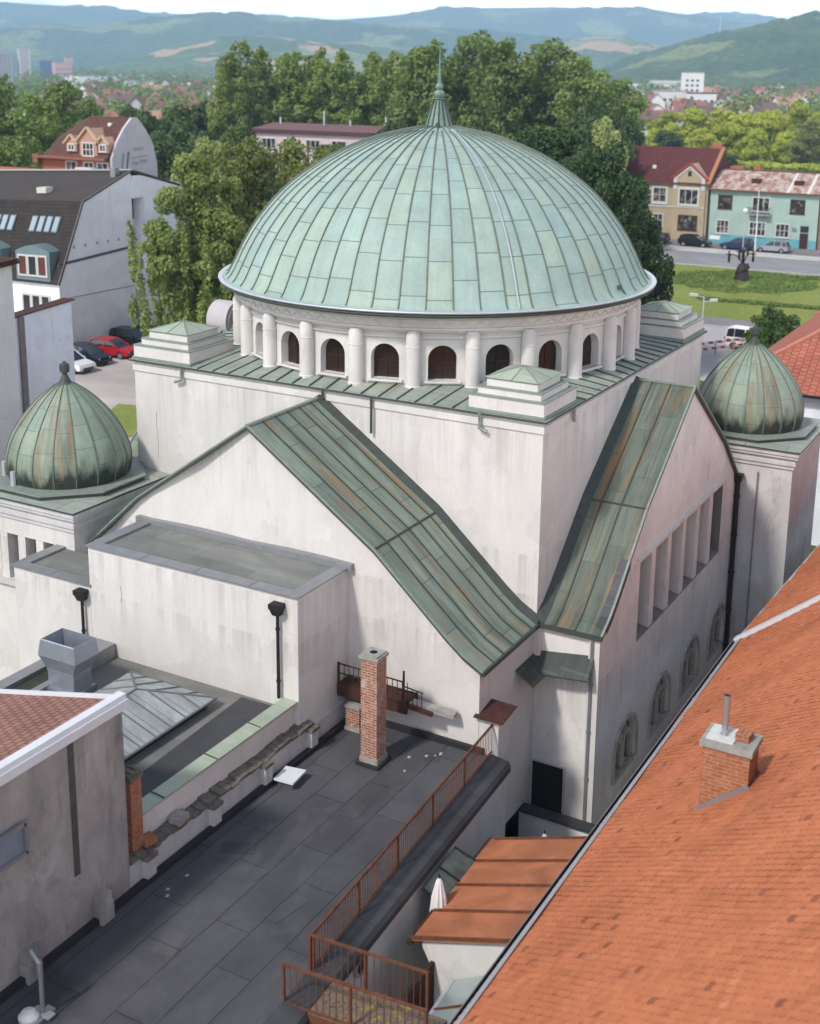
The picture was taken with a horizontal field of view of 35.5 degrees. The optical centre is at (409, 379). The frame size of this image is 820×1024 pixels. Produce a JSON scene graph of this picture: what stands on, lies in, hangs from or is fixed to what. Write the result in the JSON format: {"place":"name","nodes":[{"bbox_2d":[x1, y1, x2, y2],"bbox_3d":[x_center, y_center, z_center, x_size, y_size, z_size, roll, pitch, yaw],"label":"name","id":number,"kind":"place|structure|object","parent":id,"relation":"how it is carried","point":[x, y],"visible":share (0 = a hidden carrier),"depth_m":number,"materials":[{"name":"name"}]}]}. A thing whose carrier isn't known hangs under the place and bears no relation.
{"place":"outdoors","nodes":[
{"label":"outdoors","id":0,"kind":"place"},
{"bbox_2d":[0,255,20,465],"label":"rendered building","id":1,"kind":"structure","parent":0,"point":[10,411],"depth_m":55.30,"materials":[{"name":"paint"}]},
{"bbox_2d":[0,689,129,991],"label":"grey house","id":2,"kind":"structure","parent":0,"point":[64,865],"depth_m":28.15,"materials":[{"name":"paint"}]},
{"bbox_2d":[0,821,29,872],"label":"window","id":3,"kind":"structure","parent":2,"relation":"in","point":[14,842],"depth_m":26.57,"materials":[{"name":"glass"}]},
{"bbox_2d":[32,116,157,176],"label":"lettered house","id":4,"kind":"structure","parent":0,"point":[98,142],"depth_m":130.06,"materials":[{"name":"paint"}]},
{"bbox_2d":[75,355,135,439],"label":"gravel yard","id":5,"kind":"structure","parent":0,"point":[110,384],"depth_m":97.94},
{"bbox_2d":[73,341,112,364],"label":"parked car","id":6,"kind":"object","parent":5,"relation":"on","point":[96,354],"visible":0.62,"depth_m":103.28,"materials":[{"name":"blue paint"}]},
{"bbox_2d":[89,336,133,359],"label":"parked car","id":7,"kind":"object","parent":5,"relation":"on","point":[119,348],"visible":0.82,"depth_m":105.65,"materials":[{"name":"red paint"}]},
{"bbox_2d":[111,404,136,436],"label":"yard grass","id":8,"kind":"structure","parent":5,"relation":"on","point":[126,415],"depth_m":88.28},
{"bbox_2d":[109,325,144,345],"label":"parked car","id":9,"kind":"object","parent":5,"relation":"on","point":[130,335],"visible":0.44,"depth_m":109.55,"materials":[{"name":"black paint"}]},
{"bbox_2d":[125,152,249,336],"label":"weeping birch","id":10,"kind":"object","parent":5,"relation":"on","point":[183,285],"visible":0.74,"depth_m":90.97,"materials":[{"name":"green plant"}]},
{"bbox_2d":[191,135,285,295],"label":"maple tree","id":11,"kind":"object","parent":5,"relation":"on","point":[257,179],"visible":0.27,"depth_m":96.79,"materials":[{"name":"green plant"}]},
{"bbox_2d":[252,136,330,208],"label":"maple tree","id":12,"kind":"object","parent":5,"relation":"on","point":[292,156],"visible":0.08,"depth_m":102.27,"materials":[{"name":"green plant"}]},
{"bbox_2d":[0,11,575,71],"bbox_3d":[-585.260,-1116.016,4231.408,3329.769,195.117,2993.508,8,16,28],"label":"wooded hill","id":13,"kind":"structure","parent":0,"point":[87,46],"depth_m":3912.95,"materials":[{"name":"plant"}]},
{"bbox_2d":[32,36,601,77],"bbox_3d":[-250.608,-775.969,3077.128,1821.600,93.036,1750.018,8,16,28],"label":"field hill","id":14,"kind":"structure","parent":0,"point":[202,54],"depth_m":2773.54,"materials":[{"name":"plant"}]},
{"bbox_2d":[0,2,755,46],"bbox_3d":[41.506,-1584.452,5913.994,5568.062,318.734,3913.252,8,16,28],"label":"hills","id":15,"kind":"structure","parent":0,"point":[639,24],"depth_m":5823.86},
{"bbox_2d":[0,0,819,19],"label":"sky","id":16,"kind":"structure","parent":0,"point":[321,9],"materials":[{"name":"white"}]},
{"bbox_2d":[2,72,819,553],"bbox_3d":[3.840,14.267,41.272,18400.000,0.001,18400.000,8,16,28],"label":"ground","id":17,"kind":"structure","parent":0,"point":[642,144],"depth_m":342.69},
{"bbox_2d":[0,74,30,161],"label":"broadleaf tree","id":18,"kind":"object","parent":17,"relation":"on","point":[6,128],"visible":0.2,"depth_m":161.80,"materials":[{"name":"green plant"}]},
{"bbox_2d":[0,135,41,168],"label":"broadleaf tree","id":19,"kind":"object","parent":17,"relation":"on","point":[20,156],"visible":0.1,"depth_m":141.46,"materials":[{"name":"green plant"}]},
{"bbox_2d":[5,91,62,168],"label":"broadleaf tree","id":20,"kind":"object","parent":17,"relation":"on","point":[30,125],"visible":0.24,"depth_m":154.30,"materials":[{"name":"green plant"}]},
{"bbox_2d":[14,298,74,415],"bbox_3d":[-19.053,2.604,62.416,0.750,12.170,7.804,8,16,28],"label":"firewall","id":21,"kind":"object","parent":17,"relation":"on","point":[44,339],"visible":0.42,"depth_m":62.77,"materials":[{"name":"paint"}]},
{"bbox_2d":[40,79,84,143],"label":"broadleaf tree","id":22,"kind":"object","parent":17,"relation":"on","point":[63,95],"visible":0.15,"depth_m":169.51,"materials":[{"name":"green plant"}]},
{"bbox_2d":[0,168,213,342],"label":"gabled building","id":23,"kind":"structure","parent":17,"relation":"on","point":[63,232],"depth_m":107.81,"materials":[{"name":"paint"}]},
{"bbox_2d":[149,130,181,181],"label":"dark tree","id":24,"kind":"object","parent":17,"relation":"on","point":[165,153],"visible":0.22,"depth_m":158.59,"materials":[{"name":"green plant"}]},
{"bbox_2d":[155,103,212,139],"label":"dark tree","id":25,"kind":"object","parent":17,"relation":"on","point":[167,119],"visible":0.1,"depth_m":221.03,"materials":[{"name":"green plant"}]},
{"bbox_2d":[166,119,208,170],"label":"dark tree","id":26,"kind":"object","parent":17,"relation":"on","point":[182,135],"visible":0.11,"depth_m":173.40,"materials":[{"name":"green plant"}]},
{"bbox_2d":[188,99,220,158],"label":"dark tree","id":27,"kind":"object","parent":17,"relation":"on","point":[199,118],"visible":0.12,"depth_m":229.98,"materials":[{"name":"green plant"}]},
{"bbox_2d":[170,136,240,242],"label":"pale tree","id":28,"kind":"object","parent":17,"relation":"on","point":[205,148],"visible":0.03,"depth_m":124.13,"materials":[{"name":"green plant"}]},
{"bbox_2d":[205,62,236,159],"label":"poplar tree","id":29,"kind":"object","parent":17,"relation":"on","point":[211,110],"visible":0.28,"depth_m":223.59,"materials":[{"name":"green plant"}]},
{"bbox_2d":[212,40,272,166],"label":"poplar tree","id":30,"kind":"object","parent":17,"relation":"on","point":[243,104],"visible":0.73,"depth_m":219.81,"materials":[{"name":"green plant"}]},
{"bbox_2d":[245,45,287,136],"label":"poplar tree","id":31,"kind":"object","parent":17,"relation":"on","point":[262,67],"visible":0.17,"depth_m":227.03,"materials":[{"name":"green plant"}]},
{"bbox_2d":[264,50,317,124],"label":"poplar tree","id":32,"kind":"object","parent":17,"relation":"on","point":[278,106],"visible":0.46,"depth_m":221.89,"materials":[{"name":"green plant"}]},
{"bbox_2d":[300,46,331,109],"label":"poplar tree","id":33,"kind":"object","parent":17,"relation":"on","point":[313,59],"visible":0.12,"depth_m":229.25,"materials":[{"name":"green plant"}]},
{"bbox_2d":[291,58,342,124],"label":"poplar tree","id":34,"kind":"object","parent":17,"relation":"on","point":[318,82],"visible":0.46,"depth_m":223.50,"materials":[{"name":"green plant"}]},
{"bbox_2d":[252,111,398,202],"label":"pink building","id":35,"kind":"structure","parent":17,"relation":"on","point":[271,135],"depth_m":176.43,"materials":[{"name":"red paint"}]},
{"bbox_2d":[321,48,372,124],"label":"poplar tree","id":36,"kind":"object","parent":17,"relation":"on","point":[348,83],"visible":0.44,"depth_m":224.44,"materials":[{"name":"green plant"}]},
{"bbox_2d":[354,51,384,121],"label":"poplar tree","id":37,"kind":"object","parent":17,"relation":"on","point":[373,58],"visible":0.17,"depth_m":230.19,"materials":[{"name":"green plant"}]},
{"bbox_2d":[359,61,397,125],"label":"poplar tree","id":38,"kind":"object","parent":17,"relation":"on","point":[378,73],"visible":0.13,"depth_m":227.04,"materials":[{"name":"green plant"}]},
{"bbox_2d":[367,50,417,125],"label":"poplar tree","id":39,"kind":"object","parent":17,"relation":"on","point":[379,98],"visible":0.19,"depth_m":223.53,"materials":[{"name":"green plant"}]},
{"bbox_2d":[12,65,819,134],"bbox_3d":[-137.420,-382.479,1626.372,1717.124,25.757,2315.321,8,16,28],"label":"town trees","id":40,"kind":"object","parent":17,"relation":"on","point":[40,85],"visible":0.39,"depth_m":858.90,"materials":[{"name":"green plant"}]},
{"bbox_2d":[380,38,469,127],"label":"tall tree","id":41,"kind":"object","parent":17,"relation":"on","point":[415,98],"visible":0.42,"depth_m":198.92,"materials":[{"name":"green plant"}]},
{"bbox_2d":[438,28,507,129],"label":"tall tree","id":42,"kind":"object","parent":17,"relation":"on","point":[470,45],"visible":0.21,"depth_m":202.73,"materials":[{"name":"green plant"}]},
{"bbox_2d":[453,36,550,142],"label":"tall tree","id":43,"kind":"object","parent":17,"relation":"on","point":[499,109],"visible":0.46,"depth_m":192.57,"materials":[{"name":"green plant"}]},
{"bbox_2d":[512,36,592,133],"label":"tall tree","id":44,"kind":"object","parent":17,"relation":"on","point":[548,75],"visible":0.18,"depth_m":198.18,"materials":[{"name":"green plant"}]},
{"bbox_2d":[513,126,613,200],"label":"chestnut tree","id":45,"kind":"object","parent":17,"relation":"on","point":[557,146],"visible":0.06,"depth_m":104.89,"materials":[{"name":"green plant"}]},
{"bbox_2d":[535,55,620,146],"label":"tall tree","id":46,"kind":"object","parent":17,"relation":"on","point":[574,93],"visible":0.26,"depth_m":189.42,"materials":[{"name":"green plant"}]},
{"bbox_2d":[559,138,653,265],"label":"chestnut tree","id":47,"kind":"object","parent":17,"relation":"on","point":[586,169],"visible":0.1,"depth_m":95.97,"materials":[{"name":"green plant"}]},
{"bbox_2d":[591,116,630,205],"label":"pale tree","id":48,"kind":"object","parent":17,"relation":"on","point":[602,129],"visible":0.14,"depth_m":159.86,"materials":[{"name":"green plant"}]},
{"bbox_2d":[601,103,638,189],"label":"dark tree","id":49,"kind":"object","parent":17,"relation":"on","point":[617,123],"visible":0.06,"depth_m":181.32,"materials":[{"name":"green plant"}]},
{"bbox_2d":[594,78,649,141],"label":"tall tree","id":50,"kind":"object","parent":17,"relation":"on","point":[634,106],"visible":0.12,"depth_m":197.02,"materials":[{"name":"green plant"}]},
{"bbox_2d":[618,113,644,144],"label":"dark tree","id":51,"kind":"object","parent":17,"relation":"on","point":[630,127],"visible":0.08,"depth_m":190.03,"materials":[{"name":"green plant"}]},
{"bbox_2d":[614,199,675,305],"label":"chestnut tree","id":52,"kind":"object","parent":17,"relation":"on","point":[648,229],"visible":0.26,"depth_m":94.65,"materials":[{"name":"green plant"}]},
{"bbox_2d":[651,129,685,146],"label":"dark tree","id":53,"kind":"object","parent":17,"relation":"on","point":[667,138],"visible":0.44,"depth_m":322.97,"materials":[{"name":"green plant"}]},
{"bbox_2d":[625,143,729,239],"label":"ochre house","id":54,"kind":"structure","parent":17,"relation":"on","point":[679,180],"depth_m":181.66,"materials":[{"name":"paint"}]},
{"bbox_2d":[664,106,715,146],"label":"bright tree","id":55,"kind":"object","parent":17,"relation":"on","point":[694,117],"visible":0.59,"depth_m":348.41,"materials":[{"name":"green plant"}]},
{"bbox_2d":[681,72,704,91],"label":"hotel tower","id":56,"kind":"structure","parent":17,"relation":"on","point":[692,81],"depth_m":802.33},
{"bbox_2d":[688,127,721,147],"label":"bright tree","id":57,"kind":"object","parent":17,"relation":"on","point":[704,137],"visible":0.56,"depth_m":333.12,"materials":[{"name":"green plant"}]},
{"bbox_2d":[709,108,736,153],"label":"bright tree","id":58,"kind":"object","parent":17,"relation":"on","point":[721,119],"visible":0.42,"depth_m":360.06,"materials":[{"name":"green plant"}]},
{"bbox_2d":[720,112,766,156],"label":"bright tree","id":59,"kind":"object","parent":17,"relation":"on","point":[738,125],"visible":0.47,"depth_m":348.42,"materials":[{"name":"green plant"}]},
{"bbox_2d":[739,128,776,161],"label":"bright tree","id":60,"kind":"object","parent":17,"relation":"on","point":[756,141],"visible":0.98,"depth_m":337.67,"materials":[{"name":"green plant"}]},
{"bbox_2d":[742,306,800,347],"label":"round bush","id":61,"kind":"object","parent":17,"relation":"on","point":[771,322],"visible":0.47,"depth_m":106.92,"materials":[{"name":"green plant"}]},
{"bbox_2d":[731,160,819,171],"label":"meadow grass","id":62,"kind":"structure","parent":17,"relation":"on","point":[793,166],"depth_m":314.41,"materials":[{"name":"green plant"}]},
{"bbox_2d":[770,130,803,162],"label":"bright tree","id":63,"kind":"object","parent":17,"relation":"on","point":[783,139],"visible":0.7,"depth_m":335.95,"materials":[{"name":"green plant"}]},
{"bbox_2d":[769,100,812,142],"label":"bright tree","id":64,"kind":"object","parent":17,"relation":"on","point":[798,112],"visible":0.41,"depth_m":353.93,"materials":[{"name":"green plant"}]},
{"bbox_2d":[787,119,819,163],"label":"pale tree","id":65,"kind":"object","parent":17,"relation":"on","point":[810,139],"visible":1,"depth_m":328.06,"materials":[{"name":"green plant"}]},
{"bbox_2d":[477,36,665,69],"bbox_3d":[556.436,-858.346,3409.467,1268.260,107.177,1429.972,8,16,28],"label":"hill","id":66,"kind":"structure","parent":0,"point":[601,52],"depth_m":3168.25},
{"bbox_2d":[568,98,623,180],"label":"dark tree","id":67,"kind":"object","parent":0,"point":[586,117],"visible":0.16,"depth_m":174.66,"materials":[{"name":"green plant"}]},
{"bbox_2d":[449,600,819,1023],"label":"tiled house","id":68,"kind":"structure","parent":0,"point":[688,878],"depth_m":25.32,"materials":[{"name":"tile"}]},
{"bbox_2d":[602,10,819,88],"bbox_3d":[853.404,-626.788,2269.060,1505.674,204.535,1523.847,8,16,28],"label":"hill","id":69,"kind":"structure","parent":0,"point":[782,51],"depth_m":2003.51,"materials":[{"name":"plant"}]},
{"bbox_2d":[700,326,738,380],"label":"side street","id":70,"kind":"structure","parent":0,"point":[710,360],"depth_m":110.48,"materials":[{"name":"asphalt"}]},
{"bbox_2d":[688,11,775,23],"bbox_3d":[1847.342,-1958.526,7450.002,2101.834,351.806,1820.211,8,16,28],"label":"hazy mountain","id":71,"kind":"structure","parent":0,"point":[736,16],"depth_m":7315.99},
{"bbox_2d":[654,264,819,325],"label":"park lawn","id":72,"kind":"structure","parent":0,"point":[735,310],"depth_m":135.83,"materials":[{"name":"green plant"}]},
{"bbox_2d":[726,244,755,281],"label":"bronze sculpture","id":73,"kind":"object","parent":72,"relation":"on","point":[741,272],"visible":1,"depth_m":147.05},
{"bbox_2d":[670,269,819,293],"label":"flower bed","id":74,"kind":"object","parent":72,"relation":"on","point":[771,281],"visible":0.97,"depth_m":145.78,"materials":[{"name":"green plant"}]},
{"bbox_2d":[695,295,819,309],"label":"hedge","id":75,"kind":"object","parent":72,"relation":"on","point":[770,303],"visible":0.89,"depth_m":132.70,"materials":[{"name":"green plant"}]},
{"bbox_2d":[655,249,819,274],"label":"road","id":76,"kind":"structure","parent":0,"point":[758,263],"depth_m":162.27,"materials":[{"name":"asphalt"}]},
{"bbox_2d":[663,245,819,260],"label":"pavement","id":77,"kind":"structure","parent":0,"point":[761,254],"depth_m":169.22,"materials":[{"name":"concrete"}]},
{"bbox_2d":[708,164,819,249],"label":"mint house","id":78,"kind":"structure","parent":0,"point":[789,207],"depth_m":175.73,"materials":[{"name":"paint"}]},
{"bbox_2d":[733,543,819,640],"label":"neighbour house","id":79,"kind":"structure","parent":0,"point":[799,590],"depth_m":43.13,"materials":[{"name":"tile"}]},
{"bbox_2d":[768,311,819,545],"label":"hip roofed house","id":80,"kind":"structure","parent":0,"point":[796,351],"depth_m":65.51,"materials":[{"name":"red tile"}]},
{"label":"courtyard paving","id":81,"kind":"structure","parent":0,"visible":0},
{"bbox_2d":[0,638,272,797],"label":"courtyard annex","id":82,"kind":"object","parent":81,"relation":"on","point":[173,724],"visible":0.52,"depth_m":35.81,"materials":[{"name":"white paint"}]},
{"bbox_2d":[38,628,98,692],"bbox_3d":[-9.919,8.276,37.327,1.440,1.660,1.000,8,16,28],"label":"ventilation cowl","id":83,"kind":"object","parent":82,"relation":"on","point":[67,657],"visible":0.94,"depth_m":37.06,"materials":[{"name":"metal"}]},
{"bbox_2d":[127,697,350,887],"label":"boundary wall","id":84,"kind":"structure","parent":81,"relation":"on","point":[191,801],"depth_m":33.52,"materials":[{"name":"white paint"}]},
{"bbox_2d":[125,764,143,855],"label":"brick pier","id":85,"kind":"structure","parent":84,"relation":"on","point":[133,775],"depth_m":30.43,"materials":[{"name":"brick"}]},
{"bbox_2d":[0,718,510,1023],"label":"flat roofed building","id":86,"kind":"structure","parent":81,"relation":"on","point":[234,919],"depth_m":30.56,"materials":[{"name":"concrete"}]},
{"bbox_2d":[18,949,55,1023],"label":"vent pipe","id":87,"kind":"object","parent":86,"relation":"on","point":[39,1014],"visible":1,"depth_m":26.29,"materials":[{"name":"metal"}]},
{"bbox_2d":[274,766,305,789],"bbox_3d":[-3.295,10.931,35.165,0.617,0.260,0.763,7,15,23],"label":"roof hatch","id":88,"kind":"object","parent":86,"relation":"on","point":[289,777],"visible":1,"depth_m":35.02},
{"bbox_2d":[344,699,360,733],"bbox_3d":[-1.594,9.967,38.060,0.540,0.790,0.510,8,16,28],"label":"brick stump","id":89,"kind":"object","parent":86,"relation":"on","point":[352,715],"visible":0.71,"depth_m":37.87,"materials":[{"name":"brick"}]},
{"bbox_2d":[281,933,446,1023],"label":"steel footbridge","id":90,"kind":"object","parent":86,"relation":"on","point":[340,1002],"visible":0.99,"depth_m":26.73,"materials":[{"name":"orange metal"}]},
{"bbox_2d":[355,646,390,771],"bbox_3d":[-1.019,9.180,35.879,0.740,3.406,0.740,8,16,28],"label":"brick chimney","id":91,"kind":"object","parent":86,"relation":"on","point":[374,756],"visible":1,"depth_m":35.69,"materials":[{"name":"brick"}]},
{"bbox_2d":[312,724,492,969],"bbox_3d":[0.141,11.314,32.190,0.053,0.995,10.201,7,15,25],"label":"roof railing","id":92,"kind":"object","parent":86,"relation":"on","point":[396,837],"visible":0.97,"depth_m":31.32,"materials":[{"name":"orange metal"}]},
{"bbox_2d":[422,846,475,896],"bbox_3d":[1.092,12.686,32.249,0.739,0.942,2.164,7,15,25],"label":"wall awning","id":93,"kind":"object","parent":86,"relation":"attached to","point":[455,866],"depth_m":32.34,"materials":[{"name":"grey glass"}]},
{"bbox_2d":[0,45,819,836],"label":"synagogue","id":94,"kind":"structure","parent":81,"relation":"on","point":[438,413],"depth_m":41.22,"materials":[{"name":"white paint"}]},
{"bbox_2d":[276,332,299,369],"bbox_3d":[-3.987,-1.058,43.417,1.194,1.238,0.420,14,19,43],"label":"window","id":95,"kind":"structure","parent":94,"relation":"in","point":[293,343],"depth_m":43.67,"materials":[{"name":"brown glass"}]},
{"bbox_2d":[316,338,347,377],"bbox_3d":[-2.507,-0.779,42.339,1.194,1.238,0.420,8,16,28],"label":"window","id":96,"kind":"structure","parent":94,"relation":"in","point":[335,353],"depth_m":42.54,"materials":[{"name":"brown glass"}]},
{"bbox_2d":[366,343,402,382],"bbox_3d":[-0.789,-0.598,41.670,1.194,1.238,0.420,4,14,14],"label":"window","id":97,"kind":"structure","parent":94,"relation":"in","point":[386,358],"depth_m":41.87,"materials":[{"name":"brown glass"}]},
{"bbox_2d":[337,661,457,719],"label":"rusty walkway","id":98,"kind":"structure","parent":94,"relation":"attached to","point":[402,700],"depth_m":37.20,"materials":[{"name":"metal"}]},
{"bbox_2d":[424,345,460,383],"bbox_3d":[1.049,-0.527,41.456,1.194,1.238,0.420,0,14,-1],"label":"window","id":99,"kind":"structure","parent":94,"relation":"in","point":[442,359],"depth_m":41.66,"materials":[{"name":"brown glass"}]},
{"bbox_2d":[473,699,516,757],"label":"capped pier","id":100,"kind":"structure","parent":94,"relation":"on","point":[496,713],"depth_m":36.66,"materials":[{"name":"paint"}]},
{"bbox_2d":[482,344,509,382],"bbox_3d":[2.883,-0.571,41.711,1.194,1.238,0.420,-3,14,-15],"label":"window","id":101,"kind":"structure","parent":94,"relation":"in","point":[498,357],"depth_m":41.90,"materials":[{"name":"brown glass"}]},
{"bbox_2d":[531,758,565,813],"bbox_3d":[4.361,12.906,40.628,1.140,1.720,0.052,8,16,28],"label":"door","id":102,"kind":"structure","parent":94,"relation":"in","point":[548,779],"depth_m":40.61,"materials":[{"name":"paint"}]},
{"bbox_2d":[538,340,565,375],"bbox_3d":[4.587,-0.727,42.419,1.194,1.238,0.420,-7,16,-30],"label":"window","id":103,"kind":"structure","parent":94,"relation":"in","point":[547,353],"depth_m":42.64,"materials":[{"name":"brown glass"}]},
{"bbox_2d":[611,711,638,785],"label":"arched window","id":104,"kind":"structure","parent":94,"relation":"in","point":[622,747],"depth_m":42.32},
{"bbox_2d":[647,670,670,738],"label":"arched window","id":105,"kind":"structure","parent":94,"relation":"in","point":[657,702],"depth_m":45.24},
{"bbox_2d":[678,634,699,697],"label":"arched window","id":106,"kind":"structure","parent":94,"relation":"in","point":[687,664],"depth_m":48.17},
{"bbox_2d":[706,602,725,661],"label":"arched window","id":107,"kind":"structure","parent":94,"relation":"in","point":[714,627],"depth_m":51.05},
{"bbox_2d":[429,874,446,911],"bbox_3d":[0.685,14.195,31.575,0.700,4.580,0.700,8,16,28],"label":"folded parasol","id":108,"kind":"object","parent":81,"relation":"on","point":[438,898],"visible":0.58,"depth_m":31.04,"materials":[{"name":"white fabric"}]},
{"bbox_2d":[404,836,586,1011],"bbox_3d":[2.048,14.216,31.203,3.250,4.844,5.803,8,16,28],"label":"lean to shed","id":109,"kind":"object","parent":81,"relation":"on","point":[475,923],"visible":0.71,"depth_m":30.47,"materials":[{"name":"orange metal"}]},
{"bbox_2d":[429,976,482,1023],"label":"glass canopy","id":110,"kind":"object","parent":109,"relation":"attached to","point":[452,998],"visible":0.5,"depth_m":28.93,"materials":[{"name":"clear glass"}]},
{"bbox_2d":[505,802,595,836],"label":"courtyard wall","id":111,"kind":"structure","parent":81,"relation":"on","point":[535,821],"depth_m":39.95,"materials":[{"name":"paint"}]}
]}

